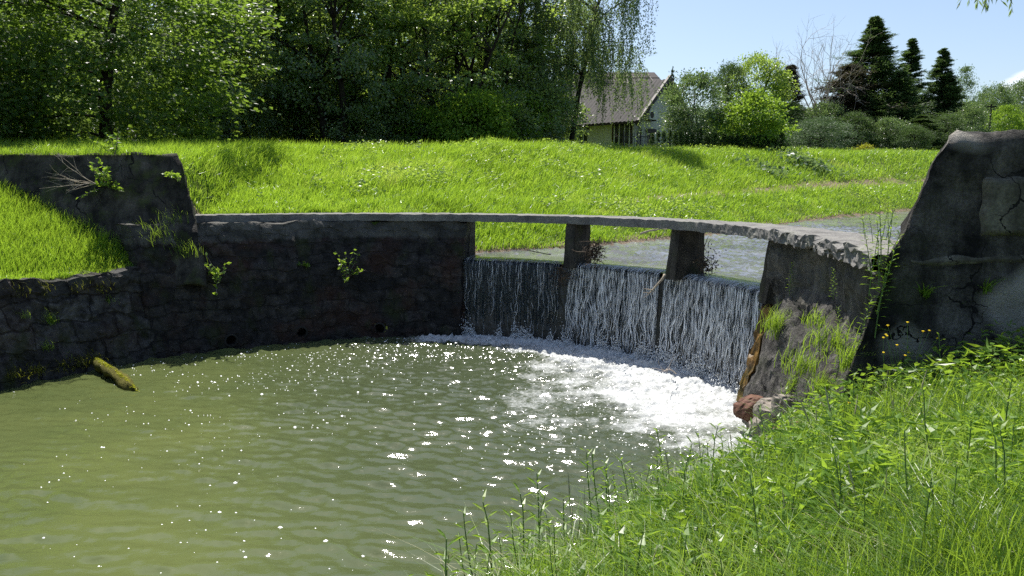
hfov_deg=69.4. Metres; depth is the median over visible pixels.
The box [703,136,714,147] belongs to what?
thuja
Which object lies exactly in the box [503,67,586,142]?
shrub
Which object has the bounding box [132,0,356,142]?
wood tree
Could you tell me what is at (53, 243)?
ledge grass
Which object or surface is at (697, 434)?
tall weed
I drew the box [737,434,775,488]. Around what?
tall weed
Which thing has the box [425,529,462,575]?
tall weed
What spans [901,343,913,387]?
tall weed
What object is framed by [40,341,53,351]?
grass tuft
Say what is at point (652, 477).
tall weed
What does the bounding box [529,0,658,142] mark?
birch tree
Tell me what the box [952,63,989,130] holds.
tree
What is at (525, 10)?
birch tree
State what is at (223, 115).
shrub
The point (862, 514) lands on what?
tall weed
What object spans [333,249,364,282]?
sapling
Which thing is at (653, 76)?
roof
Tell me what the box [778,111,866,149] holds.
bush
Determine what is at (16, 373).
moss clump
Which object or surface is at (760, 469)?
tall weed
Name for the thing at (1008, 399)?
tall weed
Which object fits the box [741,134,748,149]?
thuja
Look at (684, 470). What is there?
tall weed
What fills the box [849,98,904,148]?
bush
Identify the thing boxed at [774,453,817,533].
tall weed
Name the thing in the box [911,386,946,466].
tall weed
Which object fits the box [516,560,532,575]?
tall weed
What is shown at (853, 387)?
tall weed
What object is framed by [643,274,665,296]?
branch
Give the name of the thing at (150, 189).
abutment
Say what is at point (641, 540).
tall weed
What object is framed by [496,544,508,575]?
tall weed
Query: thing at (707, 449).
tall weed
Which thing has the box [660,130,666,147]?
thuja
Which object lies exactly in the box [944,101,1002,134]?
bush
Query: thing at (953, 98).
conifer
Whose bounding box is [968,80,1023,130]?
tree
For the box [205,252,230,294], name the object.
sapling
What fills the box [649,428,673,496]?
tall weed
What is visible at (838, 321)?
tall weed
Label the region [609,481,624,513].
tall weed
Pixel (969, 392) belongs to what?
tall weed
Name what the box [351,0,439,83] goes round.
wood tree
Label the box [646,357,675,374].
branch
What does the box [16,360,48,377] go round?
moss clump
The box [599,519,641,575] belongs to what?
tall weed
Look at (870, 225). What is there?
tall weed
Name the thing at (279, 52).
wood tree
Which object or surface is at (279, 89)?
wood tree
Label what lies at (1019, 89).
tree
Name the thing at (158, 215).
grass tuft
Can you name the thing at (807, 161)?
butterbur
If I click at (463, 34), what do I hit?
wood tree
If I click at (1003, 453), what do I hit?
tall weed
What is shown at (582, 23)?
wood tree
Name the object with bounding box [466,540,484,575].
tall weed
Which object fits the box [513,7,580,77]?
wood tree
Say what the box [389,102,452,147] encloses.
shrub
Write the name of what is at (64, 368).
moss clump
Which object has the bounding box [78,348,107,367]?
moss clump
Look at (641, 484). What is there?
tall weed
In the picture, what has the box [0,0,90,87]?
wood tree
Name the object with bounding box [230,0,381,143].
wood tree
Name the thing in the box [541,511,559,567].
tall weed
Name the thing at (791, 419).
tall weed
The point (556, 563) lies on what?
tall weed
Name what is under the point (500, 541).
tall weed
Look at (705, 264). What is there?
driftwood
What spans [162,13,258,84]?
wood tree
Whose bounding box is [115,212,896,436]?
weir
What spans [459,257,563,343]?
waterfall
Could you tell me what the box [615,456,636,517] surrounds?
tall weed
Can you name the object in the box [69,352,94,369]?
moss clump
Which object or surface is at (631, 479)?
tall weed
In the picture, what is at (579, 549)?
tall weed
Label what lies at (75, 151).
abutment grass
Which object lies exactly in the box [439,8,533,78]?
wood tree
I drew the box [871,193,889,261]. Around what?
tall weed
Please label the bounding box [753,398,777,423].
rock
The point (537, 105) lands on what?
shrub
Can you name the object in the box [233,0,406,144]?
wood tree
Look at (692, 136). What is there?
thuja
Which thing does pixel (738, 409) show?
rock
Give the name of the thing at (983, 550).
bank grass
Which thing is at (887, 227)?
tall weed
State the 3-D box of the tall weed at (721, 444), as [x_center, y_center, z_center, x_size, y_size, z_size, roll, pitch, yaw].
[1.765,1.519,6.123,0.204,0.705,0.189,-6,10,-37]
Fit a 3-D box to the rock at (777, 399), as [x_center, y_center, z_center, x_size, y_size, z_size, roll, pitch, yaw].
[3.659,1.565,9.734,0.411,0.364,0.446,-6,10,-39]
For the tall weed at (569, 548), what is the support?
on the ground at (848, 215)
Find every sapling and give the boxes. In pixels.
[93,132,120,155]
[162,165,193,181]
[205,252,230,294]
[297,261,310,266]
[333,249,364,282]
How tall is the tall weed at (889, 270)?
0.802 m
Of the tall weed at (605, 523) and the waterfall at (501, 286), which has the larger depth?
the waterfall at (501, 286)
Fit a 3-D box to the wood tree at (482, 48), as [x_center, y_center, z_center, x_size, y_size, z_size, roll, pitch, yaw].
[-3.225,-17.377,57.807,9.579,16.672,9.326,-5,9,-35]
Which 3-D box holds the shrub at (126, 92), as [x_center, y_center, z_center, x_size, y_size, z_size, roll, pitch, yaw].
[-16.176,-7.553,31.982,4.582,4.191,4.783,5,9,33]
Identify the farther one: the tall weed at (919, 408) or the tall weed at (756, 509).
the tall weed at (919, 408)
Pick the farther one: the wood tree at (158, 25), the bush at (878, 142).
the bush at (878, 142)
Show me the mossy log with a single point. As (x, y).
(122, 380)
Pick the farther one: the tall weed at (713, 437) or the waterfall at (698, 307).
the waterfall at (698, 307)
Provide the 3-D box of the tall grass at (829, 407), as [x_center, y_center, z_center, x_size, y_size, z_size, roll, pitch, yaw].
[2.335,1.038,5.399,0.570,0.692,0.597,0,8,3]
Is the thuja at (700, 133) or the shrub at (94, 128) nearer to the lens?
the shrub at (94, 128)
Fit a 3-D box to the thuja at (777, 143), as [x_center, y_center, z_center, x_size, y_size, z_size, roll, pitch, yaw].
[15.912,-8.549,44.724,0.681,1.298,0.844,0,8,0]
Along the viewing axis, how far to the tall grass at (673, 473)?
4.80 m
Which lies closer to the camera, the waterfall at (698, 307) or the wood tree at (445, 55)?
the waterfall at (698, 307)
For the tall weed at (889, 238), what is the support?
attached to the abutment at (962, 226)
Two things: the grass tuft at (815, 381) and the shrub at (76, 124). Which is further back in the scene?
the shrub at (76, 124)
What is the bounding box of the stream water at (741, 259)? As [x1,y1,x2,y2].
[464,211,909,290]
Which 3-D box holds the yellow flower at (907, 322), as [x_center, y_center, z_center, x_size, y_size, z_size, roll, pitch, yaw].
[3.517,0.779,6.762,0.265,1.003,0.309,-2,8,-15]
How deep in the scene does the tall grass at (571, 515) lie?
4.62 m
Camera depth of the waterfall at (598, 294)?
16.11 m
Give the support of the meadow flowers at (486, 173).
on the ground at (848, 215)
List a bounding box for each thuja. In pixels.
[648,133,654,146]
[652,131,660,147]
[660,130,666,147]
[665,129,672,145]
[672,132,678,146]
[677,130,684,146]
[684,133,689,145]
[690,133,698,147]
[695,128,703,146]
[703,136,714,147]
[711,132,720,147]
[718,134,728,147]
[726,135,734,147]
[732,134,741,147]
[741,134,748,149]
[748,135,756,149]
[753,134,764,149]
[761,135,771,149]
[771,137,779,149]
[778,132,790,152]
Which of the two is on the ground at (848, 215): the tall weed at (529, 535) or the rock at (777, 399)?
the tall weed at (529, 535)
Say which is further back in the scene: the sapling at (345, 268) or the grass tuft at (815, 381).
the sapling at (345, 268)
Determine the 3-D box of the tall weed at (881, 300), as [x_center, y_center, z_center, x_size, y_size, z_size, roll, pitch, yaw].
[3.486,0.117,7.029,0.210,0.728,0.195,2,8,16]
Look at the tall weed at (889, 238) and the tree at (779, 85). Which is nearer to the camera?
the tall weed at (889, 238)
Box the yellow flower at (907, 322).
[885,321,923,392]
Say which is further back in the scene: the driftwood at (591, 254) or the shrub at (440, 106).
the shrub at (440, 106)
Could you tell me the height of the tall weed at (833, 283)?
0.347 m
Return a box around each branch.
[40,153,95,192]
[640,229,665,240]
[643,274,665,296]
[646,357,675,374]
[957,0,1012,16]
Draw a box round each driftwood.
[550,266,579,291]
[571,237,610,269]
[693,236,726,275]
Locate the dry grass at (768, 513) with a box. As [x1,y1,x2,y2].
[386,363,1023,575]
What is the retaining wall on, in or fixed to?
on the ground at (848, 215)
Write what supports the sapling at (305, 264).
attached to the weir
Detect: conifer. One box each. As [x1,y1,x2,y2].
[812,15,984,148]
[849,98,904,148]
[875,70,936,143]
[890,38,1006,136]
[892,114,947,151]
[925,79,983,140]
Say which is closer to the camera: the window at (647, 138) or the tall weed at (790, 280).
the tall weed at (790, 280)
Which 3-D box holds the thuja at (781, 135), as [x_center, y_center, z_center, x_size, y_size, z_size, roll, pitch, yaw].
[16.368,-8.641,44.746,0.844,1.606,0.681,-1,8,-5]
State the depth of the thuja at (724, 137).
44.61 m
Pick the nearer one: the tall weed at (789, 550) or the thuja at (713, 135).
the tall weed at (789, 550)
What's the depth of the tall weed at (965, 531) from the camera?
2.89 m
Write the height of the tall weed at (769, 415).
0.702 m
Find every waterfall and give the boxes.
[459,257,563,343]
[559,263,665,359]
[651,274,761,395]
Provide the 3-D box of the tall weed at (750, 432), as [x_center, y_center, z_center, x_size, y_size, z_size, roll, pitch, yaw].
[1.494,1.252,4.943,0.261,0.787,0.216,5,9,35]
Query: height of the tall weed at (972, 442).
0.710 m
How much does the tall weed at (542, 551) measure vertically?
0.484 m
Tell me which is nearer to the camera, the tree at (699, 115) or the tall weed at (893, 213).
the tall weed at (893, 213)
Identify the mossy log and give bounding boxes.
[90,357,139,391]
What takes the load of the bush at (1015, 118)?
on the ground at (848, 215)
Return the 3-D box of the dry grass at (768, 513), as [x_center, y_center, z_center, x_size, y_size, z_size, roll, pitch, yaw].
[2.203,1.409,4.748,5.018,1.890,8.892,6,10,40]
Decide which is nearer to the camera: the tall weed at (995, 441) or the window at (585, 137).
the tall weed at (995, 441)
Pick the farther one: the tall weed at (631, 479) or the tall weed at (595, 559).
the tall weed at (631, 479)
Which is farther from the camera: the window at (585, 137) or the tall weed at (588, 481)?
the window at (585, 137)
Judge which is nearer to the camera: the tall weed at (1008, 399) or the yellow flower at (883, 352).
the tall weed at (1008, 399)
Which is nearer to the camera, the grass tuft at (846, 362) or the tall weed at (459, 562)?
the tall weed at (459, 562)
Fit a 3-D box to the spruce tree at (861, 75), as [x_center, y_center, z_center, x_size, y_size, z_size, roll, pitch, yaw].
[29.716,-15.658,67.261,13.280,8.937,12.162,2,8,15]
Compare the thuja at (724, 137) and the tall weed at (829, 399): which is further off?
the thuja at (724, 137)
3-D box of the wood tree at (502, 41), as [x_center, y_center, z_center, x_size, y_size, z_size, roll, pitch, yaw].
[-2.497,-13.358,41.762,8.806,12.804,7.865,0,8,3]
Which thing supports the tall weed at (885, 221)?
on the weir
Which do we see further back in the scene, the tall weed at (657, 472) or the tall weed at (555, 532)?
the tall weed at (657, 472)
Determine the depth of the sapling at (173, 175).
16.45 m
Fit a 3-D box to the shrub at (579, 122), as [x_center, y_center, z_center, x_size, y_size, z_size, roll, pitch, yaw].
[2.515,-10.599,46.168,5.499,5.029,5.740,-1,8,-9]
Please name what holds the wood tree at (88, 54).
on the ground at (848, 215)
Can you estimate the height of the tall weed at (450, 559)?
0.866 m
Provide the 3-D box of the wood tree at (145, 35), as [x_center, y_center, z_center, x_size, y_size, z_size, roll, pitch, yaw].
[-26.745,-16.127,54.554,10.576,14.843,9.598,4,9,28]
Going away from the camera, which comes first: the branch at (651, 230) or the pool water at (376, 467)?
the pool water at (376, 467)
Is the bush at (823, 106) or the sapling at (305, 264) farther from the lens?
the bush at (823, 106)
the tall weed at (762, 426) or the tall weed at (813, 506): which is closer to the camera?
the tall weed at (813, 506)
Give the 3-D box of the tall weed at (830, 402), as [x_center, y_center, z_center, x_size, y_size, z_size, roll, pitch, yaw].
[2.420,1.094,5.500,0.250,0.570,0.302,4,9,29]
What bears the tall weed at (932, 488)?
on the ground at (848, 215)
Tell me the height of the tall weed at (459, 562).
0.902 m
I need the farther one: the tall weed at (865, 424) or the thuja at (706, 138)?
the thuja at (706, 138)
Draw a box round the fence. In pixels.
[623,131,650,148]
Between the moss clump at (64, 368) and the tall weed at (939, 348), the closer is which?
the tall weed at (939, 348)
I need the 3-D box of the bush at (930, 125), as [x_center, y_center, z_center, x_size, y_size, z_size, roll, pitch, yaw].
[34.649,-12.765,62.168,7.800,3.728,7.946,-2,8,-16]
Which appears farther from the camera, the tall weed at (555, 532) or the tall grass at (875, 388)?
the tall grass at (875, 388)
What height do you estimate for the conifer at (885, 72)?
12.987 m
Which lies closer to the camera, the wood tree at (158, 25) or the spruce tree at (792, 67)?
the wood tree at (158, 25)
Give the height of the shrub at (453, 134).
4.037 m
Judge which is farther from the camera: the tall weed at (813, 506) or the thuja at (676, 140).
the thuja at (676, 140)
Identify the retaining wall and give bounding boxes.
[0,266,154,390]
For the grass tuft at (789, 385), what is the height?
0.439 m
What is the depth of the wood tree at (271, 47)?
44.64 m
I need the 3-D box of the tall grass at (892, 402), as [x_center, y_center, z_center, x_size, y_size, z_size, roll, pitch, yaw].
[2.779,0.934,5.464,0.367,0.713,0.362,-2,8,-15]
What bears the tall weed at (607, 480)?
on the ground at (848, 215)
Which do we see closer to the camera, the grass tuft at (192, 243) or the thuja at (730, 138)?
the grass tuft at (192, 243)
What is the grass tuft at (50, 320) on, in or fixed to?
on the retaining wall
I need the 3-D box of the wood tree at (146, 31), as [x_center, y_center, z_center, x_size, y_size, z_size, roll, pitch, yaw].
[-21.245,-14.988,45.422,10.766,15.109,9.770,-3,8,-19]
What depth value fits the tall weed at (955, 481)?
3.09 m
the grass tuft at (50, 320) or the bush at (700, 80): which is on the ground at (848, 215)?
the bush at (700, 80)
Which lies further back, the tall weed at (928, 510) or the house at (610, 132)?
the house at (610, 132)
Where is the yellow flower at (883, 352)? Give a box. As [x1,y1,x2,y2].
[882,330,937,386]
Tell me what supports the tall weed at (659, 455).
on the ground at (848, 215)
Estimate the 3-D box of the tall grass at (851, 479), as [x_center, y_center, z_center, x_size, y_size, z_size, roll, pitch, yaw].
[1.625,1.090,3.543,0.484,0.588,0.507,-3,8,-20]
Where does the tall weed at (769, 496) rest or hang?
on the ground at (848, 215)
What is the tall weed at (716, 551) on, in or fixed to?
on the ground at (848, 215)
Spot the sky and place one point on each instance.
(695, 34)
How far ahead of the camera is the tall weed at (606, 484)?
5.82 m
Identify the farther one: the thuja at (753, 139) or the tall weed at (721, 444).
the thuja at (753, 139)
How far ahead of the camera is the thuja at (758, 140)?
44.63 m
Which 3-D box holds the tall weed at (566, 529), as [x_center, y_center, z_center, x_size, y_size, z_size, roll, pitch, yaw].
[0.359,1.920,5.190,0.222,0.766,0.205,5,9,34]
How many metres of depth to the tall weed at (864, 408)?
5.20 m
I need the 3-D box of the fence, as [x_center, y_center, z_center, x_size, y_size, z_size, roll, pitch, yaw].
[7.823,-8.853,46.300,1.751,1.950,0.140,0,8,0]
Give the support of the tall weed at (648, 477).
on the ground at (848, 215)
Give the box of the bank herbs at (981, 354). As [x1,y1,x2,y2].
[522,319,1023,575]
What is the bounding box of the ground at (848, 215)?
[2,150,933,328]
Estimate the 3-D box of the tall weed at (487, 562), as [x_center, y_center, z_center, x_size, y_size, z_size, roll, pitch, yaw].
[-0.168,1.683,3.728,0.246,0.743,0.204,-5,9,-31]
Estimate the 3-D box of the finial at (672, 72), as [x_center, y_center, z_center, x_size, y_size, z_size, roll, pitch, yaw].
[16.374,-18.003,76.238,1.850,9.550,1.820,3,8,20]
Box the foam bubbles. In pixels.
[43,338,740,568]
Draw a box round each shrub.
[25,86,96,141]
[56,82,116,134]
[75,73,194,137]
[153,84,259,141]
[208,96,288,142]
[241,96,318,144]
[284,92,356,144]
[287,121,336,143]
[316,98,397,146]
[360,102,432,146]
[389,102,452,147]
[411,85,515,145]
[411,97,479,145]
[451,81,536,143]
[467,85,554,141]
[477,84,559,140]
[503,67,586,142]
[538,90,596,143]
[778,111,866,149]
[852,142,872,150]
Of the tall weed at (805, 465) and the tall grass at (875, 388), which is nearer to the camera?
the tall weed at (805, 465)
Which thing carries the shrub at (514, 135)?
on the ground at (848, 215)
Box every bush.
[76,157,124,198]
[652,67,738,147]
[704,82,802,148]
[802,99,856,148]
[862,115,915,150]
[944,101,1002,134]
[979,101,1023,131]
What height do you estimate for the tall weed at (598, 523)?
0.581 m
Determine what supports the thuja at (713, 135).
on the ground at (848, 215)
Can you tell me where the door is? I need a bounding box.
[613,124,629,147]
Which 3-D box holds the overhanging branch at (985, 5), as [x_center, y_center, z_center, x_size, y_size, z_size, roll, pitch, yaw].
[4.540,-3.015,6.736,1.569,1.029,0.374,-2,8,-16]
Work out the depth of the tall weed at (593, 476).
5.32 m
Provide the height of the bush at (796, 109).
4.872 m
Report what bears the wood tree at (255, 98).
on the ground at (848, 215)
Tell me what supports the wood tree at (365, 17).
on the ground at (848, 215)
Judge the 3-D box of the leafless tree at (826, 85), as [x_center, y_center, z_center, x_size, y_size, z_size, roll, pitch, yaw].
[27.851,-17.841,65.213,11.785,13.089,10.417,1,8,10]
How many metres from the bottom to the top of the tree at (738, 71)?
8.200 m
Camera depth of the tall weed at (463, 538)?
4.63 m
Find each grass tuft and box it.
[4,280,30,297]
[13,308,30,319]
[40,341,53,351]
[41,309,58,325]
[137,218,177,249]
[156,205,188,227]
[168,238,207,261]
[756,304,793,339]
[774,336,831,379]
[781,373,800,393]
[797,365,842,398]
[798,308,862,358]
[801,305,830,327]
[826,337,920,373]
[914,281,960,298]
[978,275,1008,294]
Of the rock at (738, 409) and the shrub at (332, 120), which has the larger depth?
the shrub at (332, 120)
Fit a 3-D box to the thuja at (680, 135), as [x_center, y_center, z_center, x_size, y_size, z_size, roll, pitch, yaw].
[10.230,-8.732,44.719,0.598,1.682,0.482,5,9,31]
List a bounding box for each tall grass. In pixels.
[566,475,615,560]
[625,543,663,575]
[665,450,704,492]
[752,490,812,525]
[800,387,857,434]
[830,460,886,530]
[855,372,887,401]
[885,370,926,415]
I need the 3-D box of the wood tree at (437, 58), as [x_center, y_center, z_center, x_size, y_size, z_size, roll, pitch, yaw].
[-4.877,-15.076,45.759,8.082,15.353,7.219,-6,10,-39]
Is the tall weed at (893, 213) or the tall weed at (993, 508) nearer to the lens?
the tall weed at (993, 508)
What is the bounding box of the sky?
[80,0,1023,135]
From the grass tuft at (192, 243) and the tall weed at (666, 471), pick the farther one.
the grass tuft at (192, 243)
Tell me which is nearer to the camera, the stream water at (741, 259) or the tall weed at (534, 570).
the tall weed at (534, 570)
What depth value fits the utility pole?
82.07 m
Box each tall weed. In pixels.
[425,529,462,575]
[439,551,456,575]
[451,532,474,575]
[454,507,485,575]
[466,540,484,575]
[473,488,508,574]
[475,544,497,575]
[491,529,512,574]
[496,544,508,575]
[500,509,527,575]
[502,524,525,571]
[508,482,536,562]
[513,533,534,571]
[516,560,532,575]
[520,546,539,575]
[524,467,552,563]
[524,490,552,560]
[529,547,548,572]
[540,522,567,575]
[540,539,562,575]
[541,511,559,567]
[551,495,577,546]
[558,512,575,557]
[559,533,573,567]
[563,541,593,575]
[566,560,585,575]
[573,506,612,560]
[579,448,607,538]
[585,448,614,534]
[587,553,612,575]
[596,518,619,571]
[597,458,616,515]
[597,460,619,525]
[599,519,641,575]
[601,477,615,523]
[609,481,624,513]
[614,484,627,510]
[614,512,664,575]
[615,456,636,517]
[625,468,638,512]
[635,470,647,498]
[638,464,654,492]
[640,463,660,520]
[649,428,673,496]
[649,451,664,497]
[649,454,665,486]
[659,460,671,486]
[662,522,704,575]
[673,454,696,520]
[676,436,697,490]
[693,432,709,463]
[702,437,715,474]
[703,422,724,483]
[706,535,730,575]
[715,430,727,473]
[725,417,755,480]
[728,427,754,463]
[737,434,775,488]
[739,469,781,575]
[752,405,772,465]
[754,464,766,492]
[760,413,783,444]
[762,485,775,517]
[763,406,774,434]
[763,522,809,575]
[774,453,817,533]
[780,386,794,429]
[784,407,798,448]
[784,461,816,522]
[785,260,794,295]
[790,375,801,412]
[805,502,827,549]
[813,309,824,359]
[818,451,855,548]
[823,382,839,432]
[823,400,841,426]
[825,442,857,544]
[829,267,837,298]
[830,320,852,380]
[834,307,842,334]
[834,415,878,464]
[840,399,886,448]
[848,372,861,410]
[849,402,865,427]
[850,294,873,349]
[851,478,876,559]
[860,216,872,273]
[863,221,882,295]
[867,209,875,241]
[867,218,885,285]
[869,230,902,313]
[869,263,889,337]
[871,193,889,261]
[875,196,891,242]
[876,203,898,285]
[881,188,901,239]
[885,200,895,243]
[890,462,908,515]
[892,425,924,530]
[897,469,945,575]
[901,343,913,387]
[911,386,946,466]
[912,390,928,440]
[920,474,953,564]
[933,332,947,374]
[939,459,970,543]
[942,519,980,557]
[946,411,984,478]
[948,375,983,412]
[975,411,1014,513]
[977,498,1008,522]
[981,372,1023,442]
[983,419,1023,536]
[1000,420,1022,474]
[1010,388,1023,415]
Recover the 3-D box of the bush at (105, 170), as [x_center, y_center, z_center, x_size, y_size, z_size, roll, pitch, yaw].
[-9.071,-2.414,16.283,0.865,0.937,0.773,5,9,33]
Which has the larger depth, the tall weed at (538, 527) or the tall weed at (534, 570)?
the tall weed at (538, 527)
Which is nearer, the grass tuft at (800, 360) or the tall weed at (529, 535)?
the tall weed at (529, 535)
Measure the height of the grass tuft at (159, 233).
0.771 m
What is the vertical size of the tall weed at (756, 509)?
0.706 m
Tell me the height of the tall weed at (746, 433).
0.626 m
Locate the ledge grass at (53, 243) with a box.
[0,181,132,279]
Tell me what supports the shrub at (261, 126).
on the ground at (848, 215)
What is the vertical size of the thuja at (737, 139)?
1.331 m
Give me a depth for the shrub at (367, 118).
36.74 m
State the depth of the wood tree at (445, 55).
38.79 m
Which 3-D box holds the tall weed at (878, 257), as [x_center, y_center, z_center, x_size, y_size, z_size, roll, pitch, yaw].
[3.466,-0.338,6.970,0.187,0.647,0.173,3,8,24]
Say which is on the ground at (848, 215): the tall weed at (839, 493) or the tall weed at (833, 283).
the tall weed at (839, 493)
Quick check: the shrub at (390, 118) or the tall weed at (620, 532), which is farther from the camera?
the shrub at (390, 118)
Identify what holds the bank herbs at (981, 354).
on the ground at (848, 215)
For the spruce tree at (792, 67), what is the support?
on the ground at (848, 215)
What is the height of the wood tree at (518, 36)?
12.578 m
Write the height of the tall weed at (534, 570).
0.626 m
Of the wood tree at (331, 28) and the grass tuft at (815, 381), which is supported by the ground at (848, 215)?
the wood tree at (331, 28)
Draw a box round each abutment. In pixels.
[0,152,206,286]
[843,129,1023,411]
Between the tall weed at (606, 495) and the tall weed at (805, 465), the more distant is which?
the tall weed at (606, 495)
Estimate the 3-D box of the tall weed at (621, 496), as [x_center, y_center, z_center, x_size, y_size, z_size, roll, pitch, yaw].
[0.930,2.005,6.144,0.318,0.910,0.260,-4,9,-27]
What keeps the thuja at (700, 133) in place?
on the ground at (848, 215)
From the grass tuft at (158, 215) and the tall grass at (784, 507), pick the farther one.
the grass tuft at (158, 215)
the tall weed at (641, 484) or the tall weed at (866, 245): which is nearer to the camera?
the tall weed at (641, 484)
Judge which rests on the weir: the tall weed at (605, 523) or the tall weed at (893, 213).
the tall weed at (893, 213)
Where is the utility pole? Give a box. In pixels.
[986,104,995,128]
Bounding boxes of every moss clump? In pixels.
[5,365,31,385]
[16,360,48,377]
[55,355,73,372]
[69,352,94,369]
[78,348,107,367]
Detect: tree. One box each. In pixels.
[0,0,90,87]
[0,0,122,144]
[0,0,137,137]
[0,0,286,143]
[24,0,136,130]
[70,0,263,110]
[75,0,178,107]
[83,0,188,79]
[88,2,156,132]
[89,0,254,135]
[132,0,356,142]
[143,0,297,138]
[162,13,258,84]
[198,0,405,144]
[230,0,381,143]
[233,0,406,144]
[234,0,341,82]
[248,7,331,141]
[279,0,438,143]
[299,6,373,130]
[300,0,457,143]
[331,0,498,137]
[349,0,537,139]
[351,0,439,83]
[384,0,497,107]
[407,0,536,118]
[418,0,585,109]
[433,13,509,77]
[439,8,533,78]
[445,0,577,108]
[491,0,556,89]
[506,0,573,133]
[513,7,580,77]
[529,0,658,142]
[551,0,616,71]
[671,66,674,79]
[691,105,714,135]
[700,59,754,145]
[716,49,800,131]
[756,14,883,143]
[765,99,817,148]
[774,64,816,147]
[800,63,916,149]
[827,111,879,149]
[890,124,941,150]
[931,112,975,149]
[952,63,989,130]
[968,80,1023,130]
[995,76,1023,128]
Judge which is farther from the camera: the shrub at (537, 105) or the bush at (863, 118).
the bush at (863, 118)
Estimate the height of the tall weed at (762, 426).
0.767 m
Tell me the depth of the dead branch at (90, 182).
15.14 m
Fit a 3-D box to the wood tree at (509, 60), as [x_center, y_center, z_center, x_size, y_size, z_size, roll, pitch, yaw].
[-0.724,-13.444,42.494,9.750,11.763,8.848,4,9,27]
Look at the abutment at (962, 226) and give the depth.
7.02 m
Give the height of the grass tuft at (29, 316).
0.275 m
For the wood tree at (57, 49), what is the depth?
37.14 m
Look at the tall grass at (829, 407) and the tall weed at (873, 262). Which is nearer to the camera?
the tall grass at (829, 407)
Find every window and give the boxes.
[578,130,588,144]
[646,133,654,146]
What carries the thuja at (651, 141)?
on the ground at (848, 215)
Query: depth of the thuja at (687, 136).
44.65 m
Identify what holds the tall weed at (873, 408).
on the ground at (848, 215)
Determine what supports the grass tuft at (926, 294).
attached to the abutment at (962, 226)
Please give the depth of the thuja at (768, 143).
44.65 m
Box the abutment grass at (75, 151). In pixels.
[0,139,179,156]
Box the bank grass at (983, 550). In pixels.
[334,324,1023,575]
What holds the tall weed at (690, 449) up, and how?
on the ground at (848, 215)
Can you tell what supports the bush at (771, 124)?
on the ground at (848, 215)
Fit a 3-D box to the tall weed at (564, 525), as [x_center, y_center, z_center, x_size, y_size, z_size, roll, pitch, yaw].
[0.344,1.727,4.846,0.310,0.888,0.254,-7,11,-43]
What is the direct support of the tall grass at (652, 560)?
on the ground at (848, 215)
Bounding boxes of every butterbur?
[730,153,805,181]
[768,147,853,176]
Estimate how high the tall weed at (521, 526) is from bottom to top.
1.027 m
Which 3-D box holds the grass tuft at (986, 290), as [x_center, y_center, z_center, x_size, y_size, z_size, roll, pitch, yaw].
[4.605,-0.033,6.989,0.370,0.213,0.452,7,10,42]
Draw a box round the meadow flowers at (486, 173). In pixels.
[300,139,919,202]
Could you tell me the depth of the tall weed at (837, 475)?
3.47 m
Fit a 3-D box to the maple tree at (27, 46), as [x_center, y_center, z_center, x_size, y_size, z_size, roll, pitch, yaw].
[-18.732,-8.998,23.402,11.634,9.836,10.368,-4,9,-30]
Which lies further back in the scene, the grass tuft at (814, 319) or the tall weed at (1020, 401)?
the grass tuft at (814, 319)
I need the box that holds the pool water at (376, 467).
[0,333,751,575]
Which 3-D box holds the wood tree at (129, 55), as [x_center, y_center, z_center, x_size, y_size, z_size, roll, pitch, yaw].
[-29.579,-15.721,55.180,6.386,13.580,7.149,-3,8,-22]
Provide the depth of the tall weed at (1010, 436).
3.62 m
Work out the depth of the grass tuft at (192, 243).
16.17 m
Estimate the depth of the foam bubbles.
12.03 m
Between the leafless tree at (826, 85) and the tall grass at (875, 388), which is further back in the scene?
the leafless tree at (826, 85)
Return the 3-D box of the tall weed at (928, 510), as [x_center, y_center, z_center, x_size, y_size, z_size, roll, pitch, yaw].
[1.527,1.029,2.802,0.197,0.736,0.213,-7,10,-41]
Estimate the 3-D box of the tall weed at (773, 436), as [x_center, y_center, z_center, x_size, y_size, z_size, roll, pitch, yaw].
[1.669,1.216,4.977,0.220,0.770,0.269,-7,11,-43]
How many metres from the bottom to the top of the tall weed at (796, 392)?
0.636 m
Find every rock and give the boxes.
[733,394,762,422]
[749,416,773,435]
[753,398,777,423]
[771,394,794,417]
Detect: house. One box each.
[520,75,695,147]
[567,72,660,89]
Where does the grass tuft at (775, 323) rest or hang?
attached to the weir
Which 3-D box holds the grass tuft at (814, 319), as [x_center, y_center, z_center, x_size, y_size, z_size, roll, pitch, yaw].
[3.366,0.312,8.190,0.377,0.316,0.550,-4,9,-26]
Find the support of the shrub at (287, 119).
on the ground at (848, 215)
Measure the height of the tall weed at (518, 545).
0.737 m
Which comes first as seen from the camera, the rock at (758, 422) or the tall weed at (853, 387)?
the tall weed at (853, 387)
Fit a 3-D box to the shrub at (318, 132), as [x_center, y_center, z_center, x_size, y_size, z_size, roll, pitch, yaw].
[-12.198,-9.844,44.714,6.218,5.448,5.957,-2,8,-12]
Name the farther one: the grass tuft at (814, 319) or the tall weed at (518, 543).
the grass tuft at (814, 319)
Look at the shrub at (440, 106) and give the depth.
38.54 m
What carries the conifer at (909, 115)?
on the ground at (848, 215)
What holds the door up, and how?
in the house at (610, 132)

